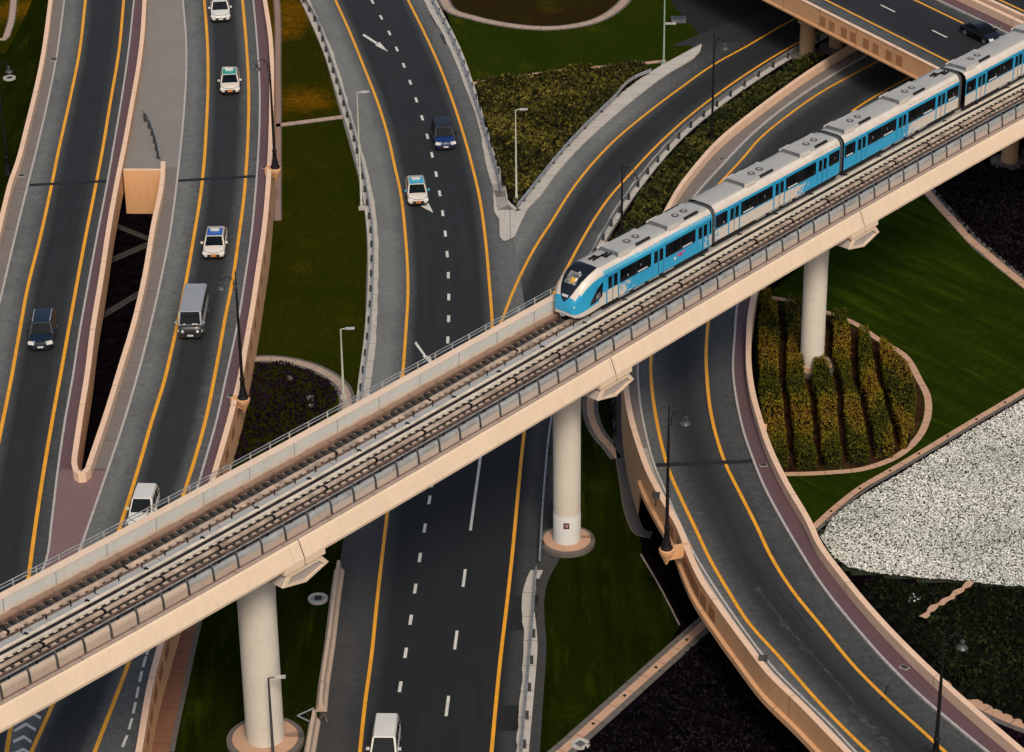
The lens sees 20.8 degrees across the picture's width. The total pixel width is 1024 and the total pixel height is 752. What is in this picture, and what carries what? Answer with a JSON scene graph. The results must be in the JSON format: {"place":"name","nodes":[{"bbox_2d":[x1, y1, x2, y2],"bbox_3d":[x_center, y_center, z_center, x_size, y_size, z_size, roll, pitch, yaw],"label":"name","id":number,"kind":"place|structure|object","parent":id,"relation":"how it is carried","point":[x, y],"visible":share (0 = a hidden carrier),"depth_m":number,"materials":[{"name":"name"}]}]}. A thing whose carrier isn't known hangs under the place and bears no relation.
{"place":"outdoors","nodes":[
{"label":"outdoors","id":0,"kind":"place"},
{"bbox_2d":[0,0,16,40],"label":"path","id":1,"kind":"structure","parent":0,"point":[11,20],"depth_m":293.09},
{"bbox_2d":[0,0,31,53],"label":"lawn","id":2,"kind":"structure","parent":0,"point":[22,8],"depth_m":293.97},
{"bbox_2d":[0,0,47,211],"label":"lawn","id":3,"kind":"structure","parent":0,"point":[21,57],"depth_m":278.85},
{"bbox_2d":[0,61,12,175],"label":"street lamp","id":4,"kind":"object","parent":3,"relation":"on","point":[7,171],"visible":0.98,"depth_m":256.42,"materials":[{"name":"black metal"}]},
{"bbox_2d":[0,0,62,293],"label":"pavement","id":5,"kind":"structure","parent":0,"point":[13,215],"depth_m":254.09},
{"bbox_2d":[0,0,132,751],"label":"ramp road","id":6,"kind":"structure","parent":0,"point":[51,259],"depth_m":234.26,"materials":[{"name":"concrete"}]},
{"bbox_2d":[0,0,64,305],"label":"kerb","id":7,"kind":"structure","parent":6,"relation":"on","point":[23,202],"depth_m":251.61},
{"bbox_2d":[26,308,57,349],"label":"suv","id":8,"kind":"object","parent":6,"relation":"on","point":[43,327],"visible":1,"depth_m":221.45,"materials":[{"name":"blue metal"}]},
{"bbox_2d":[40,0,134,571],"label":"kerb","id":9,"kind":"structure","parent":6,"relation":"on","point":[73,375],"depth_m":226.53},
{"bbox_2d":[45,469,106,568],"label":"pavement","id":10,"kind":"structure","parent":0,"point":[75,503],"depth_m":199.84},
{"bbox_2d":[60,0,141,469],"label":"pavement","id":11,"kind":"structure","parent":0,"point":[69,436],"depth_m":233.78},
{"bbox_2d":[71,0,165,482],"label":"parapet wall","id":12,"kind":"structure","parent":11,"relation":"on","point":[84,475],"depth_m":226.15,"materials":[{"name":"beige concrete"}]},
{"bbox_2d":[4,0,258,751],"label":"ramp road","id":13,"kind":"structure","parent":0,"point":[164,440],"depth_m":221.86,"materials":[{"name":"asphalt"}]},
{"bbox_2d":[78,0,186,551],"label":"kerb","id":14,"kind":"structure","parent":13,"relation":"on","point":[130,399],"depth_m":225.42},
{"bbox_2d":[126,483,160,524],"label":"van","id":15,"kind":"object","parent":13,"relation":"on","point":[145,495],"visible":0.6,"depth_m":198.09,"materials":[{"name":"white metal"}]},
{"bbox_2d":[175,284,208,337],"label":"minibus","id":16,"kind":"object","parent":13,"relation":"on","point":[194,309],"visible":1,"depth_m":222.28,"materials":[{"name":"grey metal"}]},
{"bbox_2d":[201,226,227,257],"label":"taxi","id":17,"kind":"object","parent":13,"relation":"on","point":[215,241],"visible":1,"depth_m":235.14,"materials":[{"name":"white metal"}]},
{"bbox_2d":[208,0,231,21],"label":"suv","id":18,"kind":"object","parent":13,"relation":"on","point":[219,10],"visible":1,"depth_m":282.75,"materials":[{"name":"white metal"}]},
{"bbox_2d":[196,0,260,488],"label":"kerb","id":19,"kind":"structure","parent":13,"relation":"on","point":[227,370],"depth_m":231.85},
{"bbox_2d":[218,66,241,93],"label":"taxi","id":20,"kind":"object","parent":13,"relation":"on","point":[230,79],"visible":1,"depth_m":266.09,"materials":[{"name":"white metal"}]},
{"bbox_2d":[94,168,176,469],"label":"pavement","id":21,"kind":"structure","parent":0,"point":[129,377],"depth_m":224.25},
{"bbox_2d":[124,0,185,171],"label":"median","id":22,"kind":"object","parent":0,"point":[160,99],"depth_m":266.47,"materials":[{"name":"concrete"}]},
{"bbox_2d":[152,619,202,751],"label":"path","id":23,"kind":"structure","parent":0,"point":[169,719],"depth_m":183.66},
{"bbox_2d":[200,0,268,486],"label":"pavement","id":24,"kind":"structure","parent":0,"point":[263,44],"depth_m":238.88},
{"bbox_2d":[175,538,343,751],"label":"lawn","id":25,"kind":"structure","parent":0,"point":[213,715],"depth_m":186.38,"materials":[{"name":"plant"}]},
{"bbox_2d":[267,675,285,751],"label":"street lamp","id":26,"kind":"object","parent":25,"relation":"on","point":[270,709],"visible":1,"depth_m":174.89,"materials":[{"name":"grey metal"}]},
{"bbox_2d":[226,556,328,751],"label":"viaduct pier","id":27,"kind":"structure","parent":25,"relation":"on","point":[258,633],"depth_m":174.98,"materials":[{"name":"grey concrete"}]},
{"bbox_2d":[304,710,320,751],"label":"concrete barrier","id":28,"kind":"object","parent":25,"relation":"on","point":[312,735],"visible":1,"depth_m":178.50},
{"bbox_2d":[273,0,281,220],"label":"path","id":29,"kind":"structure","parent":0,"point":[278,86],"depth_m":273.06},
{"bbox_2d":[232,119,366,468],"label":"lawn","id":30,"kind":"structure","parent":0,"point":[315,300],"depth_m":238.91,"materials":[{"name":"plant"}]},
{"bbox_2d":[234,360,337,462],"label":"ground cover","id":31,"kind":"object","parent":30,"relation":"on","point":[286,384],"visible":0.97,"depth_m":218.46,"materials":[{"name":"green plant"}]},
{"bbox_2d":[267,0,340,122],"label":"lawn","id":32,"kind":"structure","parent":0,"point":[308,92],"depth_m":279.88,"materials":[{"name":"plant"}]},
{"bbox_2d":[255,355,354,411],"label":"path","id":33,"kind":"structure","parent":0,"point":[330,375],"depth_m":223.15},
{"bbox_2d":[276,115,343,126],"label":"path","id":34,"kind":"structure","parent":0,"point":[307,121],"depth_m":268.38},
{"bbox_2d":[300,0,524,394],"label":"road","id":35,"kind":"structure","parent":0,"point":[448,268],"depth_m":254.50,"materials":[{"name":"asphalt"}]},
{"bbox_2d":[404,175,429,204],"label":"taxi","id":36,"kind":"object","parent":35,"relation":"on","point":[416,189],"visible":1,"depth_m":251.33,"materials":[{"name":"white metal"}]},
{"bbox_2d":[431,116,456,149],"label":"suv","id":37,"kind":"object","parent":35,"relation":"on","point":[442,133],"visible":1,"depth_m":262.17,"materials":[{"name":"blue metal"}]},
{"bbox_2d":[316,349,559,751],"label":"road","id":38,"kind":"structure","parent":0,"point":[429,647],"depth_m":191.95,"materials":[{"name":"asphalt"}]},
{"bbox_2d":[316,560,344,711],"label":"concrete barrier","id":39,"kind":"object","parent":38,"relation":"on","point":[329,647],"visible":1,"depth_m":188.05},
{"bbox_2d":[366,713,400,751],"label":"van","id":40,"kind":"object","parent":38,"relation":"on","point":[386,734],"visible":1,"depth_m":176.44,"materials":[{"name":"white metal"}]},
{"bbox_2d":[539,414,552,560],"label":"guard rail","id":41,"kind":"object","parent":38,"relation":"on","point":[546,481],"visible":0.97,"depth_m":205.81,"materials":[{"name":"metal"}]},
{"bbox_2d":[451,0,617,25],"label":"lawn","id":42,"kind":"structure","parent":0,"point":[545,12],"depth_m":294.24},
{"bbox_2d":[438,0,630,30],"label":"path","id":43,"kind":"structure","parent":0,"point":[447,6],"depth_m":291.64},
{"bbox_2d":[82,0,1023,751],"bbox_3d":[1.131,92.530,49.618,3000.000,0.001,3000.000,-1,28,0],"label":"ground","id":44,"kind":"structure","parent":0,"point":[126,272],"depth_m":191.80,"materials":[{"name":"soil"}]},
{"bbox_2d":[0,0,53,243],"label":"parapet wall","id":45,"kind":"structure","parent":44,"relation":"on","point":[15,172],"depth_m":257.76,"materials":[{"name":"beige concrete"}]},
{"bbox_2d":[123,168,165,213],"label":"abutment wall","id":46,"kind":"structure","parent":44,"relation":"on","point":[141,187],"depth_m":249.01,"materials":[{"name":"concrete"}]},
{"bbox_2d":[135,0,280,751],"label":"parapet wall","id":47,"kind":"structure","parent":44,"relation":"on","point":[164,655],"depth_m":215.68,"materials":[{"name":"beige concrete"}]},
{"bbox_2d":[216,272,248,400],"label":"street lamp","id":48,"kind":"object","parent":47,"relation":"on","point":[243,396],"visible":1,"depth_m":209.97,"materials":[{"name":"black metal"}]},
{"bbox_2d":[253,56,279,169],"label":"street lamp","id":49,"kind":"object","parent":47,"relation":"on","point":[275,165],"visible":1,"depth_m":246.01,"materials":[{"name":"black metal"}]},
{"bbox_2d":[300,0,378,401],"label":"verge","id":50,"kind":"structure","parent":44,"relation":"on","point":[371,349],"depth_m":245.39,"materials":[{"name":"concrete"}]},
{"bbox_2d":[302,0,373,401],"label":"guard rail","id":51,"kind":"object","parent":50,"relation":"on","point":[351,127],"visible":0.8,"depth_m":252.45,"materials":[{"name":"metal"}]},
{"bbox_2d":[356,91,368,209],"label":"street lamp","id":52,"kind":"object","parent":50,"relation":"on","point":[361,206],"visible":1,"depth_m":247.94,"materials":[{"name":"metal"}]},
{"bbox_2d":[424,0,519,210],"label":"verge","id":53,"kind":"structure","parent":44,"relation":"on","point":[489,162],"depth_m":274.05,"materials":[{"name":"concrete"}]},
{"bbox_2d":[432,0,502,190],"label":"guard rail","id":54,"kind":"object","parent":53,"relation":"on","point":[474,95],"visible":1,"depth_m":271.95,"materials":[{"name":"metal"}]},
{"bbox_2d":[493,183,526,240],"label":"verge","id":55,"kind":"structure","parent":44,"relation":"on","point":[510,220],"depth_m":248.22,"materials":[{"name":"concrete"}]},
{"bbox_2d":[516,570,542,751],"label":"barrier","id":56,"kind":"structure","parent":44,"relation":"on","point":[527,596],"depth_m":186.42,"materials":[{"name":"concrete"}]},
{"bbox_2d":[520,566,538,751],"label":"guard rail","id":57,"kind":"object","parent":56,"relation":"on","point":[530,661],"visible":1,"depth_m":185.27,"materials":[{"name":"metal"}]},
{"bbox_2d":[477,59,652,205],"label":"shrub bed","id":58,"kind":"object","parent":44,"relation":"on","point":[563,104],"visible":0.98,"depth_m":269.07,"materials":[{"name":"green plant"}]},
{"bbox_2d":[517,44,701,209],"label":"verge","id":59,"kind":"structure","parent":44,"relation":"on","point":[623,100],"depth_m":268.68,"materials":[{"name":"concrete"}]},
{"bbox_2d":[517,69,651,206],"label":"guard rail","id":60,"kind":"object","parent":59,"relation":"on","point":[634,77],"visible":1,"depth_m":263.74,"materials":[{"name":"metal"}]},
{"bbox_2d":[584,632,809,751],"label":"ground cover","id":61,"kind":"object","parent":44,"relation":"on","point":[707,705],"visible":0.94,"depth_m":180.33,"materials":[{"name":"black plant"}]},
{"bbox_2d":[589,33,828,253],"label":"verge","id":62,"kind":"structure","parent":44,"relation":"on","point":[687,130],"depth_m":263.80,"materials":[{"name":"concrete"}]},
{"bbox_2d":[590,31,824,253],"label":"guard rail","id":63,"kind":"object","parent":62,"relation":"on","point":[656,159],"visible":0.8,"depth_m":263.33,"materials":[{"name":"metal"}]},
{"bbox_2d":[610,52,823,240],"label":"shrub bed","id":64,"kind":"object","parent":44,"relation":"on","point":[654,195],"visible":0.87,"depth_m":261.30,"materials":[{"name":"green plant"}]},
{"bbox_2d":[709,31,727,139],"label":"street lamp","id":65,"kind":"object","parent":44,"relation":"on","point":[724,48],"visible":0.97,"depth_m":259.88,"materials":[{"name":"black metal"}]},
{"bbox_2d":[621,45,857,751],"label":"parapet wall","id":66,"kind":"structure","parent":44,"relation":"on","point":[795,715],"depth_m":186.52,"materials":[{"name":"beige concrete"}]},
{"bbox_2d":[660,405,690,551],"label":"street lamp","id":67,"kind":"object","parent":66,"relation":"on","point":[666,546],"visible":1,"depth_m":185.74,"materials":[{"name":"black metal"}]},
{"bbox_2d":[746,287,1023,751],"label":"parapet wall","id":68,"kind":"structure","parent":44,"relation":"on","point":[1000,737],"depth_m":183.46,"materials":[{"name":"beige concrete"}]},
{"bbox_2d":[763,0,1023,169],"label":"road bridge","id":69,"kind":"structure","parent":44,"relation":"on","point":[915,39],"depth_m":272.44,"materials":[{"name":"concrete"}]},
{"bbox_2d":[959,20,1001,44],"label":"car","id":70,"kind":"object","parent":69,"relation":"on","point":[984,33],"visible":0.8,"depth_m":267.83,"materials":[{"name":"black metal"}]},
{"bbox_2d":[447,0,697,88],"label":"lawn","id":71,"kind":"structure","parent":0,"point":[632,29],"depth_m":285.87,"materials":[{"name":"plant"}]},
{"bbox_2d":[582,396,620,459],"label":"path","id":72,"kind":"structure","parent":0,"point":[598,433],"depth_m":214.61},
{"bbox_2d":[540,396,678,751],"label":"lawn","id":73,"kind":"structure","parent":0,"point":[611,626],"depth_m":191.63,"materials":[{"name":"plant"}]},
{"bbox_2d":[539,374,633,557],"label":"viaduct pier","id":74,"kind":"structure","parent":73,"relation":"on","point":[566,535],"depth_m":196.44,"materials":[{"name":"grey concrete"}]},
{"bbox_2d":[0,77,1023,732],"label":"metro viaduct","id":75,"kind":"object","parent":74,"relation":"on","point":[302,549],"visible":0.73,"depth_m":178.02,"materials":[{"name":"beige concrete"}]},
{"bbox_2d":[0,286,556,588],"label":"handrail","id":76,"kind":"object","parent":75,"relation":"on","point":[209,475],"visible":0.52,"depth_m":176.20,"materials":[{"name":"metal"}]},
{"bbox_2d":[0,104,960,635],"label":"conductor rail","id":77,"kind":"object","parent":75,"relation":"on","point":[230,510],"visible":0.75,"depth_m":174.33,"materials":[{"name":"black metal"}]},
{"bbox_2d":[0,105,961,641],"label":"railway track","id":78,"kind":"structure","parent":75,"relation":"on","point":[242,497],"depth_m":175.12,"materials":[{"name":"metal"}]},
{"bbox_2d":[554,23,1023,318],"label":"metro train","id":79,"kind":"object","parent":78,"relation":"on","point":[618,268],"visible":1,"depth_m":208.98,"materials":[{"name":"blue metal"}]},
{"bbox_2d":[0,100,1023,700],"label":"viaduct fence","id":80,"kind":"object","parent":75,"relation":"on","point":[188,588],"visible":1,"depth_m":179.84,"materials":[{"name":"metal"}]},
{"bbox_2d":[0,85,1023,677],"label":"railway track","id":81,"kind":"structure","parent":75,"relation":"on","point":[462,403],"depth_m":183.90,"materials":[{"name":"metal"}]},
{"bbox_2d":[0,90,1023,668],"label":"conductor rail","id":82,"kind":"object","parent":75,"relation":"on","point":[354,470],"visible":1,"depth_m":183.13,"materials":[{"name":"black metal"}]},
{"bbox_2d":[0,79,1023,651],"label":"conductor rail","id":83,"kind":"object","parent":75,"relation":"on","point":[406,425],"visible":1,"depth_m":184.82,"materials":[{"name":"black metal"}]},
{"bbox_2d":[601,396,616,436],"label":"ground cover","id":84,"kind":"object","parent":73,"relation":"on","point":[606,403],"visible":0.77,"depth_m":216.20,"materials":[{"name":"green plant"}]},
{"bbox_2d":[548,617,709,751],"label":"path","id":85,"kind":"structure","parent":0,"point":[632,688],"depth_m":183.70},
{"bbox_2d":[612,392,652,537],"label":"path","id":86,"kind":"structure","parent":0,"point":[632,518],"depth_m":207.00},
{"bbox_2d":[499,18,820,323],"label":"exit road","id":87,"kind":"structure","parent":0,"point":[569,211],"depth_m":259.30,"materials":[{"name":"asphalt"}]},
{"bbox_2d":[671,0,772,34],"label":"apron","id":88,"kind":"object","parent":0,"point":[702,16],"visible":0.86,"depth_m":293.48,"materials":[{"name":"asphalt"}]},
{"bbox_2d":[643,448,843,742],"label":"pavement","id":89,"kind":"structure","parent":0,"point":[646,451],"depth_m":185.14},
{"bbox_2d":[671,6,821,45],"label":"exit road","id":90,"kind":"structure","parent":0,"point":[753,27],"depth_m":288.24,"materials":[{"name":"asphalt"}]},
{"bbox_2d":[628,50,866,447],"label":"pavement","id":91,"kind":"structure","parent":0,"point":[714,163],"depth_m":258.17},
{"bbox_2d":[639,56,983,751],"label":"ramp road","id":92,"kind":"structure","parent":0,"point":[842,678],"depth_m":192.46,"materials":[{"name":"asphalt"}]},
{"bbox_2d":[637,54,868,751],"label":"kerb","id":93,"kind":"structure","parent":92,"relation":"on","point":[805,701],"depth_m":194.32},
{"bbox_2d":[732,303,989,751],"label":"kerb","id":94,"kind":"structure","parent":92,"relation":"on","point":[908,684],"depth_m":185.71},
{"bbox_2d":[932,630,967,751],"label":"street lamp","id":95,"kind":"object","parent":92,"relation":"on","point":[962,647],"visible":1,"depth_m":165.00,"materials":[{"name":"black metal"}]},
{"bbox_2d":[759,304,923,471],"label":"garden soil","id":96,"kind":"structure","parent":0,"point":[853,357],"depth_m":214.25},
{"bbox_2d":[756,286,772,318],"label":"hedge row","id":97,"kind":"object","parent":96,"relation":"on","point":[763,294],"visible":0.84,"depth_m":227.10,"materials":[{"name":"green plant"}]},
{"bbox_2d":[757,299,789,469],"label":"hedge row","id":98,"kind":"object","parent":96,"relation":"on","point":[770,400],"visible":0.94,"depth_m":214.59,"materials":[{"name":"green plant"}]},
{"bbox_2d":[784,293,817,469],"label":"hedge row","id":99,"kind":"object","parent":96,"relation":"on","point":[804,448],"visible":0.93,"depth_m":213.46,"materials":[{"name":"green plant"}]},
{"bbox_2d":[811,326,842,468],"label":"hedge row","id":100,"kind":"object","parent":96,"relation":"on","point":[824,396],"visible":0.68,"depth_m":210.77,"materials":[{"name":"green plant"}]},
{"bbox_2d":[800,227,878,378],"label":"viaduct pier","id":101,"kind":"structure","parent":96,"relation":"on","point":[815,281],"depth_m":215.95,"materials":[{"name":"grey concrete"}]},
{"bbox_2d":[830,307,870,464],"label":"hedge row","id":102,"kind":"object","parent":96,"relation":"on","point":[857,448],"visible":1,"depth_m":213.03,"materials":[{"name":"green plant"}]},
{"bbox_2d":[857,324,894,458],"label":"hedge row","id":103,"kind":"object","parent":96,"relation":"on","point":[872,396],"visible":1,"depth_m":212.24,"materials":[{"name":"green plant"}]},
{"bbox_2d":[878,335,916,448],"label":"hedge row","id":104,"kind":"object","parent":96,"relation":"on","point":[899,389],"visible":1,"depth_m":213.58,"materials":[{"name":"green plant"}]},
{"bbox_2d":[771,296,931,475],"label":"curb","id":105,"kind":"structure","parent":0,"point":[917,438],"depth_m":211.03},
{"bbox_2d":[734,296,1005,751],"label":"pavement","id":106,"kind":"structure","parent":0,"point":[911,675],"depth_m":188.34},
{"bbox_2d":[751,168,1023,745],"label":"terrain","id":107,"kind":"structure","parent":0,"point":[857,581],"depth_m":240.26,"materials":[{"name":"soil"}]},
{"bbox_2d":[819,400,1023,588],"bbox_3d":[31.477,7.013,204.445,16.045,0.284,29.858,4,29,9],"label":"flower bed","id":108,"kind":"object","parent":107,"relation":"on","point":[938,551],"visible":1,"depth_m":198.73,"materials":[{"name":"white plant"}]},
{"bbox_2d":[861,577,1023,723],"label":"ground cover","id":109,"kind":"object","parent":107,"relation":"on","point":[986,623],"visible":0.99,"depth_m":185.65,"materials":[{"name":"green plant"}]},
{"bbox_2d":[935,153,1023,276],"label":"ground cover","id":110,"kind":"object","parent":107,"relation":"on","point":[1014,179],"visible":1,"depth_m":245.91,"materials":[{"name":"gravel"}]},
{"bbox_2d":[754,194,1023,522],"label":"lawn","id":111,"kind":"structure","parent":0,"point":[929,290],"depth_m":227.71,"materials":[{"name":"plant"}]},
{"bbox_2d":[813,388,1023,530],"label":"path","id":112,"kind":"structure","parent":0,"point":[828,515],"depth_m":206.69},
{"bbox_2d":[920,580,973,617],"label":"path","id":113,"kind":"structure","parent":0,"point":[943,601],"depth_m":187.99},
{"bbox_2d":[924,188,1023,288],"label":"path","id":114,"kind":"structure","parent":0,"point":[983,250],"depth_m":239.59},
{"bbox_2d":[947,681,1023,732],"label":"path","id":115,"kind":"structure","parent":0,"point":[995,715],"depth_m":177.55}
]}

